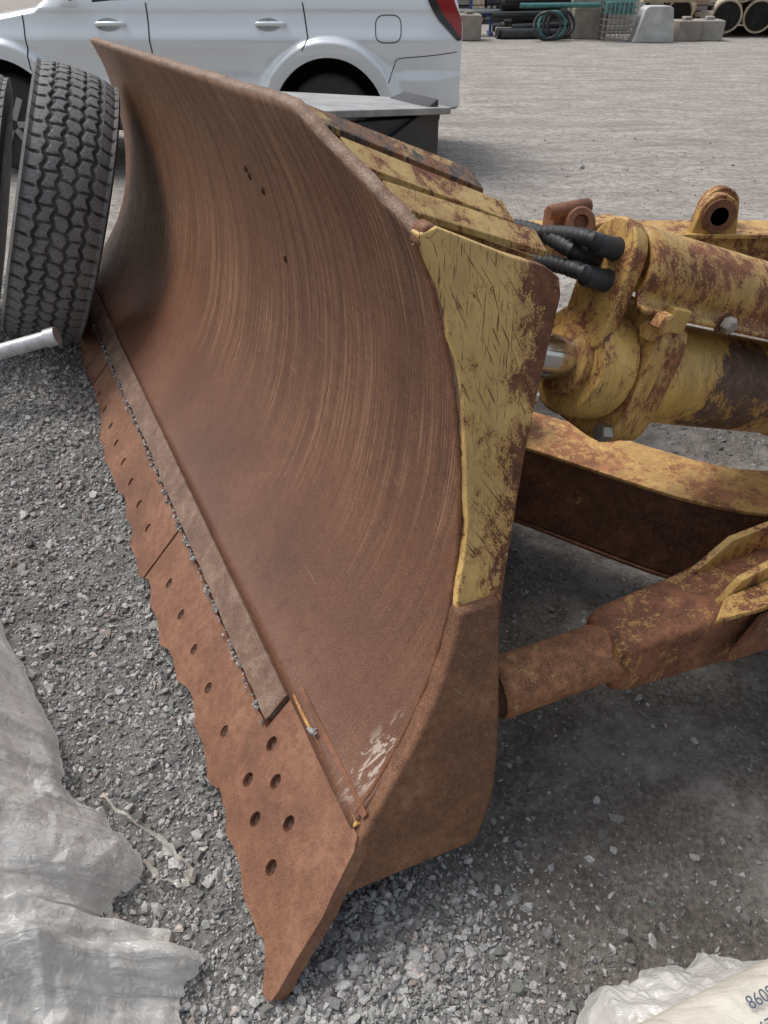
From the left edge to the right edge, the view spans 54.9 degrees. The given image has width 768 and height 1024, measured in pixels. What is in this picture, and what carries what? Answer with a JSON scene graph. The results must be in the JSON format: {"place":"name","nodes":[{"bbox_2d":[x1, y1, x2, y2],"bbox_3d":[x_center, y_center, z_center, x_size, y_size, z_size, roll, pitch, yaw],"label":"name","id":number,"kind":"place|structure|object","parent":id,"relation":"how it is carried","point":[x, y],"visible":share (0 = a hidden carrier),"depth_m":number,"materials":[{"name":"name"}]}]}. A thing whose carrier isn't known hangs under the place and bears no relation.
{"place":"outdoors","nodes":[
{"label":"outdoors","id":0,"kind":"place"},
{"bbox_2d":[0,0,767,1023],"bbox_3d":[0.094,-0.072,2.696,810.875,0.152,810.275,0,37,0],"label":"ground","id":1,"kind":"structure","parent":0,"point":[584,98],"depth_m":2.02,"materials":[{"name":"grey gravel"}]},
{"bbox_2d":[0,74,12,296],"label":"truck tire","id":2,"kind":"object","parent":1,"relation":"on","point":[6,112],"visible":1,"depth_m":3.61,"materials":[{"name":"rubber"}]},
{"bbox_2d":[0,326,61,359],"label":"galvanized pipe","id":3,"kind":"object","parent":1,"relation":"on","point":[50,337],"visible":1,"depth_m":2.94,"materials":[{"name":"silver metal"}]},
{"bbox_2d":[1,58,119,343],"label":"truck tire","id":4,"kind":"object","parent":1,"relation":"on","point":[65,180],"visible":0.96,"depth_m":2.84,"materials":[{"name":"rubber"}]},
{"bbox_2d":[0,619,203,1023],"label":"plastic sheet","id":5,"kind":"object","parent":1,"relation":"on","point":[68,954],"visible":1,"depth_m":1.43,"materials":[{"name":"white plastic"}]},
{"bbox_2d":[102,792,193,887],"bbox_3d":[-0.539,0.723,1.646,0.324,0.031,0.067,28,45,32],"label":"plastic strap","id":6,"kind":"object","parent":1,"relation":"on","point":[154,871],"visible":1,"depth_m":1.61,"materials":[{"name":"white plastic"}]},
{"bbox_2d":[0,0,462,169],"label":"suv","id":7,"kind":"object","parent":1,"relation":"on","point":[386,48],"visible":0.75,"depth_m":6.09,"materials":[{"name":"silver paint"}]},
{"bbox_2d":[78,37,559,1000],"bbox_3d":[-0.578,-0.724,2.468,0.954,1.427,3.641,-16,40,-20],"label":"bulldozer blade","id":8,"kind":"object","parent":1,"relation":"on","point":[324,325],"visible":0.95,"depth_m":1.60,"materials":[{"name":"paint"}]},
{"bbox_2d":[535,216,767,441],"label":"hydraulic cylinder","id":9,"kind":"object","parent":8,"relation":"attached to","point":[621,363],"visible":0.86,"depth_m":1.54,"materials":[{"name":"yellow metal"}]},
{"bbox_2d":[507,219,624,292],"bbox_3d":[0.337,-0.548,1.566,0.117,0.182,0.372,-18,41,-22],"label":"hydraulic hose","id":10,"kind":"object","parent":9,"relation":"attached to","point":[585,251],"visible":0.62,"depth_m":1.44,"materials":[{"name":"rubber"}]},
{"bbox_2d":[457,0,469,7],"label":"stacked lumber","id":11,"kind":"object","parent":1,"relation":"on","point":[463,3],"visible":0.25,"depth_m":20.80,"materials":[{"name":"wood"}]},
{"bbox_2d":[460,10,481,40],"bbox_3d":[1.950,-11.239,17.078,0.550,0.565,0.600,0,37,0],"label":"concrete block","id":12,"kind":"object","parent":1,"relation":"on","point":[471,24],"depth_m":16.84,"materials":[{"name":"beige concrete"}]},
{"bbox_2d":[469,0,484,22],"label":"stacked lumber","id":13,"kind":"object","parent":1,"relation":"on","point":[478,3],"visible":0.26,"depth_m":20.79,"materials":[{"name":"brown wood"}]},
{"bbox_2d":[459,0,499,34],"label":"pipe rack","id":14,"kind":"object","parent":1,"relation":"on","point":[484,11],"visible":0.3,"depth_m":17.82,"materials":[{"name":"blue metal"}]},
{"bbox_2d":[483,0,497,22],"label":"stacked lumber","id":15,"kind":"object","parent":1,"relation":"on","point":[487,6],"visible":0.18,"depth_m":21.02,"materials":[{"name":"wood"}]},
{"bbox_2d":[485,0,599,40],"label":"black pipe stack","id":16,"kind":"object","parent":1,"relation":"on","point":[543,20],"visible":0.89,"depth_m":17.18,"materials":[{"name":"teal plastic"}]},
{"bbox_2d":[566,6,607,38],"bbox_3d":[4.750,-11.528,17.360,0.800,0.685,0.700,-2,37,-2],"label":"concrete block","id":17,"kind":"object","parent":1,"relation":"on","point":[587,20],"depth_m":17.10,"materials":[{"name":"grey concrete"}]},
{"bbox_2d":[571,0,604,2],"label":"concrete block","id":18,"kind":"object","parent":17,"relation":"on","point":[572,1],"depth_m":16.88,"materials":[{"name":"beige concrete"}]},
{"bbox_2d":[596,0,638,40],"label":"wire crate","id":19,"kind":"object","parent":1,"relation":"on","point":[621,7],"visible":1,"depth_m":16.59,"materials":[{"name":"metal"}]},
{"bbox_2d":[513,185,767,578],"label":"push frame","id":20,"kind":"object","parent":1,"relation":"on","point":[656,512],"visible":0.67,"depth_m":2.11,"materials":[{"name":"paint"}]},
{"bbox_2d":[498,521,767,718],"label":"brace strut","id":21,"kind":"object","parent":20,"relation":"attached to","point":[710,607],"visible":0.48,"depth_m":1.63,"materials":[{"name":"metal"}]},
{"bbox_2d":[628,5,673,42],"bbox_3d":[6.084,-11.013,16.684,0.918,0.680,0.500,0,37,0],"label":"concrete barrier","id":22,"kind":"object","parent":1,"relation":"on","point":[654,24],"visible":0.97,"depth_m":16.52,"materials":[{"name":"grey concrete"}]},
{"bbox_2d":[576,952,765,1023],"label":"plastic sheet","id":23,"kind":"object","parent":1,"relation":"on","point":[647,994],"visible":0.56,"depth_m":1.30,"materials":[{"name":"white plastic"}]},
{"bbox_2d":[673,16,702,41],"bbox_3d":[6.900,-11.078,16.948,0.550,0.465,0.600,-3,37,-5],"label":"concrete block","id":24,"kind":"object","parent":1,"relation":"on","point":[687,28],"depth_m":16.74,"materials":[{"name":"beige concrete"}]},
{"bbox_2d":[692,0,709,18],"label":"stacked lumber","id":25,"kind":"object","parent":1,"relation":"on","point":[701,7],"visible":0.15,"depth_m":20.86,"materials":[{"name":"wood"}]},
{"bbox_2d":[639,959,767,1023],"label":"paper sack","id":26,"kind":"object","parent":1,"relation":"on","point":[741,997],"visible":1,"depth_m":1.17,"materials":[{"name":"white paper"}]},
{"bbox_2d":[640,0,767,32],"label":"pipe stack","id":27,"kind":"object","parent":1,"relation":"on","point":[752,15],"visible":0.74,"depth_m":17.52,"materials":[{"name":"beige concrete"}]},
{"bbox_2d":[696,16,725,40],"bbox_3d":[7.450,-11.139,17.028,0.600,0.465,0.600,3,37,5],"label":"concrete block","id":28,"kind":"object","parent":1,"relation":"on","point":[712,28],"depth_m":16.81,"materials":[{"name":"grey concrete"}]},
{"bbox_2d":[707,3,714,9],"bbox_3d":[9.384,-14.585,21.588,0.417,0.400,1.630,0,37,0],"label":"stacked lumber","id":29,"kind":"object","parent":1,"relation":"on","point":[710,6],"visible":0.06,"depth_m":20.93,"materials":[{"name":"brown wood"}]},
{"bbox_2d":[700,7,725,35],"bbox_3d":[8.050,-11.963,18.035,0.500,0.565,0.500,-11,38,-14],"label":"concrete block","id":30,"kind":"object","parent":1,"relation":"on","point":[704,13],"depth_m":17.96,"materials":[{"name":"beige concrete"}]},
{"bbox_2d":[600,1,635,31],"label":"concrete block","id":31,"kind":"object","parent":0,"point":[616,16],"depth_m":18.42,"materials":[{"name":"grey concrete"}]},
{"bbox_2d":[632,0,644,26],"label":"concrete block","id":32,"kind":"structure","parent":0,"point":[639,6],"depth_m":19.99,"materials":[{"name":"grey concrete"}]},
{"bbox_2d":[649,3,663,4],"bbox_3d":[7.693,-14.679,21.481,0.418,0.680,1.660,0,37,0],"label":"stacked lumber","id":33,"kind":"object","parent":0,"point":[656,3],"visible":0.06,"depth_m":20.78,"materials":[{"name":"brown wood"}]}
]}

